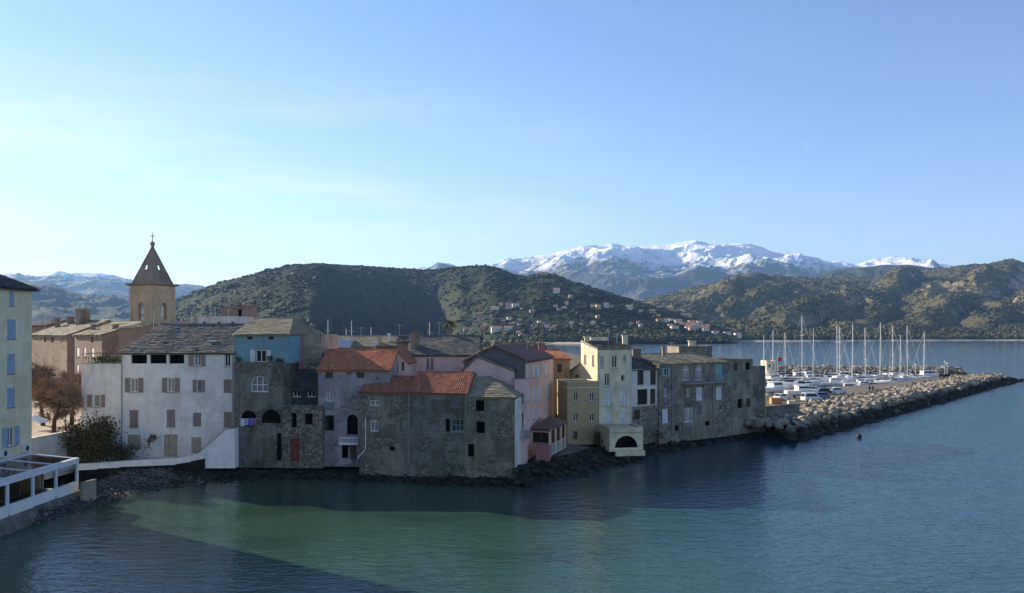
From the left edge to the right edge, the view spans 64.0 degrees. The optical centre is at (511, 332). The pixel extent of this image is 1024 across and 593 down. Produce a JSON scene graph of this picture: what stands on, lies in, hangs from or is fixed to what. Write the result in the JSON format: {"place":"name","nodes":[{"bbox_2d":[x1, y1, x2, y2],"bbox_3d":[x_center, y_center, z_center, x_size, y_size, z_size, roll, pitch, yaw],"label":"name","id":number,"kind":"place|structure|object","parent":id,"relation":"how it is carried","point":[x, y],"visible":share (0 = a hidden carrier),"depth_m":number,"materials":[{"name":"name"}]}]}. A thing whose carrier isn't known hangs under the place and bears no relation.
{"place":"outdoors","nodes":[
{"label":"outdoors","id":0,"kind":"place"},
{"bbox_2d":[32,400,81,460],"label":"plaza","id":1,"kind":"structure","parent":0,"point":[39,430],"depth_m":100.05,"materials":[{"name":"stone"}]},
{"bbox_2d":[32,415,47,436],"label":"parasol","id":2,"kind":"object","parent":1,"relation":"on","point":[36,419],"visible":0.59,"depth_m":86.67,"materials":[{"name":"white fabric"}]},
{"bbox_2d":[32,320,66,332],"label":"brown block house","id":3,"kind":"structure","parent":1,"relation":"on","point":[38,327],"depth_m":157.85,"materials":[{"name":"paint"}]},
{"bbox_2d":[32,361,71,425],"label":"bare tree","id":4,"kind":"object","parent":1,"relation":"on","point":[37,370],"visible":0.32,"depth_m":100.94,"materials":[{"name":"brown plant"}]},
{"bbox_2d":[32,375,84,432],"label":"bare tree","id":5,"kind":"object","parent":1,"relation":"on","point":[61,393],"visible":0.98,"depth_m":92.64,"materials":[{"name":"brown plant"}]},
{"bbox_2d":[38,367,80,425],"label":"bare tree","id":6,"kind":"object","parent":1,"relation":"on","point":[75,376],"visible":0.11,"depth_m":100.64,"materials":[{"name":"brown plant"}]},
{"bbox_2d":[32,306,113,378],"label":"tan stone house","id":7,"kind":"structure","parent":1,"relation":"on","point":[55,345],"depth_m":138.97,"materials":[{"name":"stone"}]},
{"bbox_2d":[72,313,141,407],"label":"rosy house","id":8,"kind":"structure","parent":1,"relation":"on","point":[102,338],"depth_m":121.52,"materials":[{"name":"paint"}]},
{"bbox_2d":[116,323,158,356],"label":"weathered wall house","id":9,"kind":"structure","parent":1,"relation":"on","point":[129,334],"depth_m":112.76,"materials":[{"name":"paint"}]},
{"bbox_2d":[125,233,178,324],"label":"church tower","id":10,"kind":"structure","parent":1,"relation":"on","point":[152,287],"depth_m":138.33,"materials":[{"name":"stone"}]},
{"bbox_2d":[21,281,162,324],"bbox_3d":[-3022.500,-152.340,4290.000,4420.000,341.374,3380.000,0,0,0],"label":"hills","id":11,"kind":"structure","parent":0,"point":[49,301],"depth_m":3542.36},
{"bbox_2d":[1,271,204,298],"bbox_3d":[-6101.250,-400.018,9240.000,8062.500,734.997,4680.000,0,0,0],"label":"mountains","id":12,"kind":"structure","parent":0,"point":[97,283],"depth_m":8923.59,"materials":[{"name":"snow"}]},
{"bbox_2d":[338,333,409,348],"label":"long stone roof house","id":13,"kind":"structure","parent":0,"point":[366,341],"depth_m":119.94,"materials":[{"name":"tile"}]},
{"bbox_2d":[35,426,782,521],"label":"shore","id":14,"kind":"structure","parent":0,"point":[586,464],"depth_m":89.74,"materials":[{"name":"stone"}]},
{"bbox_2d":[0,274,40,459],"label":"hotel","id":15,"kind":"structure","parent":14,"relation":"on","point":[15,365],"depth_m":75.07,"materials":[{"name":"paint"}]},
{"bbox_2d":[7,354,13,374],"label":"window","id":16,"kind":"structure","parent":15,"relation":"in","point":[10,357],"depth_m":74.41,"materials":[{"name":"wood"}]},
{"bbox_2d":[2,425,19,447],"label":"window","id":17,"kind":"structure","parent":15,"relation":"in","point":[7,433],"depth_m":74.42,"materials":[{"name":"white paint"}]},
{"bbox_2d":[7,387,15,408],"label":"window","id":18,"kind":"structure","parent":15,"relation":"in","point":[10,391],"depth_m":74.42,"materials":[{"name":"wood"}]},
{"bbox_2d":[7,320,16,339],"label":"window","id":19,"kind":"structure","parent":15,"relation":"in","point":[10,323],"depth_m":74.46,"materials":[{"name":"wood"}]},
{"bbox_2d":[0,490,79,536],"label":"sea wall","id":20,"kind":"structure","parent":14,"relation":"on","point":[13,523],"depth_m":68.02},
{"bbox_2d":[0,452,78,518],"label":"veranda","id":21,"kind":"object","parent":20,"relation":"on","point":[29,480],"visible":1,"depth_m":71.48,"materials":[{"name":"white metal"}]},
{"bbox_2d":[80,479,95,501],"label":"block wall","id":22,"kind":"structure","parent":14,"relation":"on","point":[87,490],"depth_m":76.57,"materials":[{"name":"concrete"}]},
{"bbox_2d":[28,468,213,524],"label":"pebbles","id":23,"kind":"object","parent":14,"relation":"on","point":[119,479],"visible":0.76,"depth_m":83.03,"materials":[{"name":"stone"}]},
{"bbox_2d":[110,440,151,460],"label":"shrub","id":24,"kind":"object","parent":14,"relation":"on","point":[132,449],"visible":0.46,"depth_m":91.95,"materials":[{"name":"green plant"}]},
{"bbox_2d":[79,452,205,481],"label":"path wall","id":25,"kind":"structure","parent":14,"relation":"on","point":[103,470],"depth_m":90.39,"materials":[{"name":"white plaster"},{"name":"concrete"}]},
{"bbox_2d":[197,426,238,467],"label":"ramp wall","id":26,"kind":"structure","parent":14,"relation":"on","point":[221,450],"depth_m":91.00,"materials":[{"name":"concrete"}]},
{"bbox_2d":[283,404,329,467],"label":"rubble house","id":27,"kind":"structure","parent":14,"relation":"on","point":[305,427],"depth_m":91.72,"materials":[{"name":"stone"}]},
{"bbox_2d":[291,438,299,460],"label":"door","id":28,"kind":"structure","parent":27,"relation":"in","point":[295,442],"depth_m":91.92,"materials":[{"name":"wood"}]},
{"bbox_2d":[357,375,414,475],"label":"grey house","id":29,"kind":"structure","parent":14,"relation":"on","point":[384,428],"depth_m":89.76,"materials":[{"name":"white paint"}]},
{"bbox_2d":[408,371,476,476],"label":"stone house","id":30,"kind":"structure","parent":14,"relation":"on","point":[437,423],"depth_m":88.76,"materials":[{"name":"stone"}]},
{"bbox_2d":[452,419,464,432],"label":"window","id":31,"kind":"structure","parent":30,"relation":"in","point":[457,424],"depth_m":88.45,"materials":[{"name":"white glass"}]},
{"bbox_2d":[465,376,522,478],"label":"corner house","id":32,"kind":"structure","parent":14,"relation":"on","point":[493,425],"depth_m":87.76,"materials":[{"name":"stone"}]},
{"bbox_2d":[536,444,550,461],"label":"garden wall","id":33,"kind":"structure","parent":14,"relation":"on","point":[543,451],"depth_m":93.00,"materials":[{"name":"paint"}]},
{"bbox_2d":[527,443,588,462],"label":"slipway","id":34,"kind":"structure","parent":14,"relation":"on","point":[570,448],"depth_m":100.39,"materials":[{"name":"concrete"}]},
{"bbox_2d":[530,416,567,454],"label":"kiosk","id":35,"kind":"object","parent":34,"relation":"on","point":[551,430],"visible":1,"depth_m":95.93,"materials":[{"name":"paint"}]},
{"bbox_2d":[533,432,548,443],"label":"window","id":36,"kind":"structure","parent":35,"relation":"in","point":[538,437],"depth_m":94.84,"materials":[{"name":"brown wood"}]},
{"bbox_2d":[599,423,644,455],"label":"boathouse","id":37,"kind":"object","parent":14,"relation":"on","point":[624,439],"visible":1,"depth_m":102.04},
{"bbox_2d":[79,343,797,463],"bbox_3d":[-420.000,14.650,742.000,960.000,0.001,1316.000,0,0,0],"label":"ground","id":38,"kind":"structure","parent":0,"point":[575,360],"depth_m":361.93,"materials":[{"name":"stone"}]},
{"bbox_2d":[32,431,66,456],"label":"retaining wall","id":39,"kind":"structure","parent":38,"relation":"on","point":[46,444],"depth_m":87.26,"materials":[{"name":"paint"}]},
{"bbox_2d":[49,409,128,463],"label":"shrub","id":40,"kind":"object","parent":38,"relation":"on","point":[97,439],"visible":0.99,"depth_m":89.08,"materials":[{"name":"green plant"}]},
{"bbox_2d":[73,445,144,462],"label":"shrub","id":41,"kind":"object","parent":38,"relation":"on","point":[117,457],"visible":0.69,"depth_m":90.44,"materials":[{"name":"green plant"}]},
{"bbox_2d":[81,308,247,461],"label":"white house","id":42,"kind":"structure","parent":38,"relation":"on","point":[171,385],"depth_m":93.23,"materials":[{"name":"paint"}]},
{"bbox_2d":[87,395,104,407],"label":"window","id":43,"kind":"structure","parent":42,"relation":"in","point":[89,397],"depth_m":93.39,"materials":[{"name":"white paint"}]},
{"bbox_2d":[125,378,142,392],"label":"window","id":44,"kind":"structure","parent":42,"relation":"in","point":[136,383],"depth_m":93.21,"materials":[{"name":"white paint"}]},
{"bbox_2d":[130,410,137,426],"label":"window","id":45,"kind":"structure","parent":42,"relation":"in","point":[133,413],"depth_m":93.33,"materials":[{"name":"wood"}]},
{"bbox_2d":[128,435,140,448],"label":"door","id":46,"kind":"structure","parent":42,"relation":"in","point":[133,439],"depth_m":93.33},
{"bbox_2d":[162,378,179,392],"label":"window","id":47,"kind":"structure","parent":42,"relation":"in","point":[173,383],"depth_m":93.12,"materials":[{"name":"white paint"}]},
{"bbox_2d":[166,410,175,427],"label":"window","id":48,"kind":"structure","parent":42,"relation":"in","point":[170,413],"depth_m":93.21,"materials":[{"name":"wood"}]},
{"bbox_2d":[164,435,177,456],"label":"door","id":49,"kind":"structure","parent":42,"relation":"in","point":[170,441],"depth_m":93.23,"materials":[{"name":"wood"}]},
{"bbox_2d":[188,355,204,366],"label":"window","id":50,"kind":"structure","parent":42,"relation":"in","point":[199,359],"depth_m":93.05,"materials":[{"name":"white paint"}]},
{"bbox_2d":[192,437,200,452],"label":"door","id":51,"kind":"structure","parent":42,"relation":"in","point":[196,441],"depth_m":93.17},
{"bbox_2d":[192,413,201,426],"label":"window","id":52,"kind":"structure","parent":42,"relation":"in","point":[196,416],"depth_m":93.14,"materials":[{"name":"wood"}]},
{"bbox_2d":[193,380,204,392],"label":"window","id":53,"kind":"structure","parent":42,"relation":"in","point":[200,383],"depth_m":93.03,"materials":[{"name":"white paint"}]},
{"bbox_2d":[223,379,231,392],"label":"window","id":54,"kind":"structure","parent":42,"relation":"in","point":[227,382],"depth_m":93.08,"materials":[{"name":"wood"}]},
{"bbox_2d":[223,412,231,427],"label":"window","id":55,"kind":"structure","parent":42,"relation":"in","point":[227,415],"depth_m":93.08,"materials":[{"name":"wood"}]},
{"bbox_2d":[190,315,253,322],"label":"white parapet house","id":56,"kind":"structure","parent":38,"relation":"on","point":[215,319],"depth_m":104.60,"materials":[{"name":"paint"}]},
{"bbox_2d":[221,293,256,316],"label":"rosy brown block","id":57,"kind":"structure","parent":38,"relation":"on","point":[241,309],"depth_m":124.71,"materials":[{"name":"paint"}]},
{"bbox_2d":[231,317,323,467],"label":"blue house","id":58,"kind":"structure","parent":38,"relation":"on","point":[262,386],"depth_m":92.25,"materials":[{"name":"brown stone"}]},
{"bbox_2d":[237,418,261,426],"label":"laundry","id":59,"kind":"object","parent":58,"relation":"hanging from","point":[252,421],"visible":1,"depth_m":91.97,"materials":[{"name":"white fabric"}]},
{"bbox_2d":[248,446,258,459],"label":"door","id":60,"kind":"structure","parent":58,"relation":"in","point":[253,452],"depth_m":92.15,"materials":[{"name":"wood"}]},
{"bbox_2d":[250,376,268,392],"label":"window","id":61,"kind":"structure","parent":58,"relation":"in","point":[259,384],"depth_m":92.22,"materials":[{"name":"white paint"}]},
{"bbox_2d":[250,350,270,361],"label":"window","id":62,"kind":"structure","parent":58,"relation":"in","point":[261,355],"depth_m":92.85,"materials":[{"name":"white paint"}]},
{"bbox_2d":[291,369,317,405],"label":"slate house","id":63,"kind":"structure","parent":38,"relation":"on","point":[304,389],"depth_m":94.59,"materials":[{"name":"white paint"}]},
{"bbox_2d":[298,334,337,368],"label":"patched beige house","id":64,"kind":"structure","parent":38,"relation":"on","point":[314,347],"depth_m":96.45,"materials":[{"name":"paint"}]},
{"bbox_2d":[316,349,398,466],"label":"mauve house","id":65,"kind":"structure","parent":38,"relation":"on","point":[345,376],"depth_m":92.16,"materials":[{"name":"paint"}]},
{"bbox_2d":[395,336,408,349],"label":"grey back house","id":66,"kind":"structure","parent":38,"relation":"on","point":[402,342],"depth_m":112.00,"materials":[{"name":"stone"}]},
{"bbox_2d":[397,348,416,375],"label":"pink gable house","id":67,"kind":"structure","parent":38,"relation":"on","point":[406,360],"depth_m":97.25,"materials":[{"name":"paint"}]},
{"bbox_2d":[462,355,516,386],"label":"violet house","id":68,"kind":"structure","parent":38,"relation":"on","point":[479,365],"depth_m":92.38,"materials":[{"name":"paint"}]},
{"bbox_2d":[461,340,555,460],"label":"salmon house","id":69,"kind":"structure","parent":38,"relation":"on","point":[533,364],"depth_m":97.40,"materials":[{"name":"paint"}]},
{"bbox_2d":[479,338,545,350],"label":"woodland","id":70,"kind":"object","parent":38,"relation":"on","point":[485,344],"visible":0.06,"depth_m":743.53,"materials":[{"name":"plant"}]},
{"bbox_2d":[512,378,530,463],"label":"pink annex","id":71,"kind":"object","parent":38,"relation":"on","point":[519,385],"visible":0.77,"depth_m":91.58,"materials":[{"name":"paint"}]},
{"bbox_2d":[545,349,571,417],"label":"beige house","id":72,"kind":"structure","parent":38,"relation":"on","point":[561,365],"depth_m":113.04,"materials":[{"name":"paint"}]},
{"bbox_2d":[570,362,580,378],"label":"sunlit gable","id":73,"kind":"structure","parent":38,"relation":"on","point":[575,372],"depth_m":113.90,"materials":[{"name":"paint"}]},
{"bbox_2d":[557,379,598,444],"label":"ochre wing","id":74,"kind":"structure","parent":38,"relation":"on","point":[577,404],"depth_m":105.15,"materials":[{"name":"paint"}]},
{"bbox_2d":[632,348,657,443],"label":"narrow white house","id":75,"kind":"structure","parent":38,"relation":"on","point":[644,398],"depth_m":111.66,"materials":[{"name":"paint"}]},
{"bbox_2d":[637,389,647,404],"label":"window","id":76,"kind":"structure","parent":75,"relation":"in","point":[641,393],"depth_m":111.29,"materials":[{"name":"glass"}]},
{"bbox_2d":[641,346,731,443],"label":"balcony house","id":77,"kind":"structure","parent":38,"relation":"on","point":[692,395],"depth_m":117.00,"materials":[{"name":"stone"},{"name":"tile"},{"name":"plaster"}]},
{"bbox_2d":[684,408,692,422],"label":"window","id":78,"kind":"structure","parent":77,"relation":"in","point":[688,412],"depth_m":116.57,"materials":[{"name":"white paint"}]},
{"bbox_2d":[667,340,712,356],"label":"roof hut","id":79,"kind":"object","parent":77,"relation":"on","point":[702,350],"visible":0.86,"depth_m":127.11,"materials":[{"name":"paint"}]},
{"bbox_2d":[695,365,701,380],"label":"window","id":80,"kind":"structure","parent":77,"relation":"in","point":[698,370],"depth_m":117.89,"materials":[{"name":"white paint"}]},
{"bbox_2d":[718,358,752,435],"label":"dark grey house","id":81,"kind":"structure","parent":38,"relation":"on","point":[740,394],"depth_m":123.68,"materials":[{"name":"stone"}]},
{"bbox_2d":[753,365,764,431],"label":"buttress house","id":82,"kind":"structure","parent":38,"relation":"on","point":[758,391],"depth_m":127.62,"materials":[{"name":"stone"}]},
{"bbox_2d":[143,264,736,341],"bbox_3d":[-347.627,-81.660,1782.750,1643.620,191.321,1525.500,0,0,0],"label":"hills","id":83,"kind":"structure","parent":0,"point":[310,309],"depth_m":1604.94,"materials":[{"name":"plant"}]},
{"bbox_2d":[175,263,731,343],"bbox_3d":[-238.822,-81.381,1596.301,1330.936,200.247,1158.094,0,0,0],"label":"woodland","id":84,"kind":"object","parent":83,"relation":"on","point":[719,337],"visible":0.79,"depth_m":1548.18,"materials":[{"name":"plant"}]},
{"bbox_2d":[408,330,479,374],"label":"pale pink house","id":85,"kind":"structure","parent":0,"point":[447,352],"depth_m":104.97,"materials":[{"name":"stone"}]},
{"bbox_2d":[0,340,1023,592],"bbox_3d":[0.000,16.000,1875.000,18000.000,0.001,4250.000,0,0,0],"label":"water","id":86,"kind":"structure","parent":0,"point":[926,500],"depth_m":68.21,"materials":[{"name":"liquid"}]},
{"bbox_2d":[778,316,821,385],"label":"sailing boat","id":87,"kind":"object","parent":86,"relation":"on","point":[818,382],"visible":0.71,"depth_m":242.89,"materials":[{"name":"white plastic"}]},
{"bbox_2d":[821,327,852,381],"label":"sailing boat","id":88,"kind":"object","parent":86,"relation":"on","point":[837,379],"visible":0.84,"depth_m":255.66,"materials":[{"name":"white plastic"}]},
{"bbox_2d":[834,323,875,381],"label":"sailing boat","id":89,"kind":"object","parent":86,"relation":"on","point":[863,379],"visible":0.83,"depth_m":261.80,"materials":[{"name":"white plastic"}]},
{"bbox_2d":[843,328,881,385],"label":"sailing boat","id":90,"kind":"object","parent":86,"relation":"on","point":[863,382],"visible":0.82,"depth_m":239.87,"materials":[{"name":"white plastic"}]},
{"bbox_2d":[862,322,901,379],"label":"sailing boat","id":91,"kind":"object","parent":86,"relation":"on","point":[877,376],"visible":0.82,"depth_m":273.70,"materials":[{"name":"white plastic"}]},
{"bbox_2d":[790,385,989,433],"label":"breakwater","id":92,"kind":"object","parent":86,"relation":"in","point":[861,414],"visible":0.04,"depth_m":160.95,"materials":[{"name":"stone"}]},
{"bbox_2d":[759,372,1023,433],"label":"breakwater rocks","id":93,"kind":"object","parent":92,"relation":"on","point":[979,383],"visible":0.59,"depth_m":187.94,"materials":[{"name":"stone"}]},
{"bbox_2d":[778,428,796,437],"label":"boulder","id":94,"kind":"object","parent":93,"relation":"on","point":[790,432],"visible":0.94,"depth_m":119.44,"materials":[{"name":"stone"}]},
{"bbox_2d":[889,330,922,380],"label":"sailing boat","id":95,"kind":"object","parent":86,"relation":"on","point":[905,379],"visible":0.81,"depth_m":267.75,"materials":[{"name":"white plastic"}]},
{"bbox_2d":[0,0,1023,286],"label":"sky","id":96,"kind":"structure","parent":0,"point":[248,137],"materials":[{"name":"blue"}]},
{"bbox_2d":[580,335,631,432],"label":"cream tower house","id":97,"kind":"structure","parent":0,"point":[606,363],"depth_m":107.96,"materials":[{"name":"cream plaster"},{"name":"pale stone tile"}]},
{"bbox_2d":[604,392,611,406],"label":"window","id":98,"kind":"structure","parent":97,"relation":"in","point":[607,395],"depth_m":107.50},
{"bbox_2d":[406,240,953,300],"bbox_3d":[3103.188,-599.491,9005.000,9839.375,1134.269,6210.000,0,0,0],"label":"mountains","id":99,"kind":"structure","parent":0,"point":[640,273],"depth_m":8429.67,"materials":[{"name":"snow"}]},
{"bbox_2d":[544,339,1023,343],"bbox_3d":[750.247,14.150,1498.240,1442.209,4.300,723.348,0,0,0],"label":"beach","id":100,"kind":"structure","parent":0,"point":[837,340],"depth_m":1537.86,"materials":[{"name":"sand"}]},
{"bbox_2d":[530,322,1023,343],"bbox_3d":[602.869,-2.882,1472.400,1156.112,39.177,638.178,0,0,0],"label":"woodland","id":101,"kind":"object","parent":100,"relation":"on","point":[574,335],"visible":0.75,"depth_m":1508.15,"materials":[{"name":"plant"}]},
{"bbox_2d":[641,258,1023,339],"bbox_3d":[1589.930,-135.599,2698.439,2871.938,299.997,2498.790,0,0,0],"label":"hills","id":102,"kind":"structure","parent":0,"point":[844,309],"depth_m":2433.13,"materials":[{"name":"plant"}]},
{"bbox_2d":[641,262,1023,339],"bbox_3d":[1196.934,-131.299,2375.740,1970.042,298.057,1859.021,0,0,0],"label":"woodland","id":103,"kind":"object","parent":102,"relation":"on","point":[933,320],"visible":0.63,"depth_m":2108.03,"materials":[{"name":"plant"}]},
{"bbox_2d":[765,377,940,402],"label":"quay","id":104,"kind":"structure","parent":0,"point":[855,389],"depth_m":218.32,"materials":[{"name":"concrete"}]},
{"bbox_2d":[761,360,775,377],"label":"harbour office","id":105,"kind":"structure","parent":104,"relation":"on","point":[769,365],"depth_m":262.00,"materials":[{"name":"white paint"}]},
{"bbox_2d":[765,403,799,428],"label":"quay wall","id":106,"kind":"structure","parent":104,"relation":"on","point":[780,408],"depth_m":133.87,"materials":[{"name":"concrete"}]},
{"bbox_2d":[800,392,822,401],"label":"parked car","id":107,"kind":"object","parent":104,"relation":"on","point":[808,396],"visible":0.69,"depth_m":173.46,"materials":[{"name":"paint"}]},
{"bbox_2d":[808,265,932,278],"bbox_3d":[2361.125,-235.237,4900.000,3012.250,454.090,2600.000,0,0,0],"label":"hills","id":108,"kind":"structure","parent":0,"point":[868,272],"depth_m":5135.95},
{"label":"mole","id":109,"kind":"structure","parent":0,"visible":0},
{"bbox_2d":[776,364,968,376],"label":"mole rocks","id":110,"kind":"object","parent":109,"relation":"on","point":[941,370],"visible":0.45,"depth_m":296.63,"materials":[{"name":"stone"}]},
{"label":"boat cradle","id":111,"kind":"object","parent":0,"visible":0},
{"bbox_2d":[765,378,789,393],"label":"motor boat","id":112,"kind":"object","parent":111,"relation":"on","point":[776,386],"visible":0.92,"depth_m":191.85,"materials":[{"name":"white plastic"}]},
{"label":"boat cradle","id":113,"kind":"object","parent":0,"visible":0},
{"bbox_2d":[782,376,808,388],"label":"motor boat","id":114,"kind":"object","parent":113,"relation":"on","point":[789,381],"visible":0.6,"depth_m":205.48,"materials":[{"name":"white plastic"}]},
{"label":"boat cradle","id":115,"kind":"object","parent":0,"visible":0},
{"bbox_2d":[784,381,818,395],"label":"motor boat","id":116,"kind":"object","parent":115,"relation":"on","point":[798,390],"visible":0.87,"depth_m":182.90,"materials":[{"name":"white plastic"}]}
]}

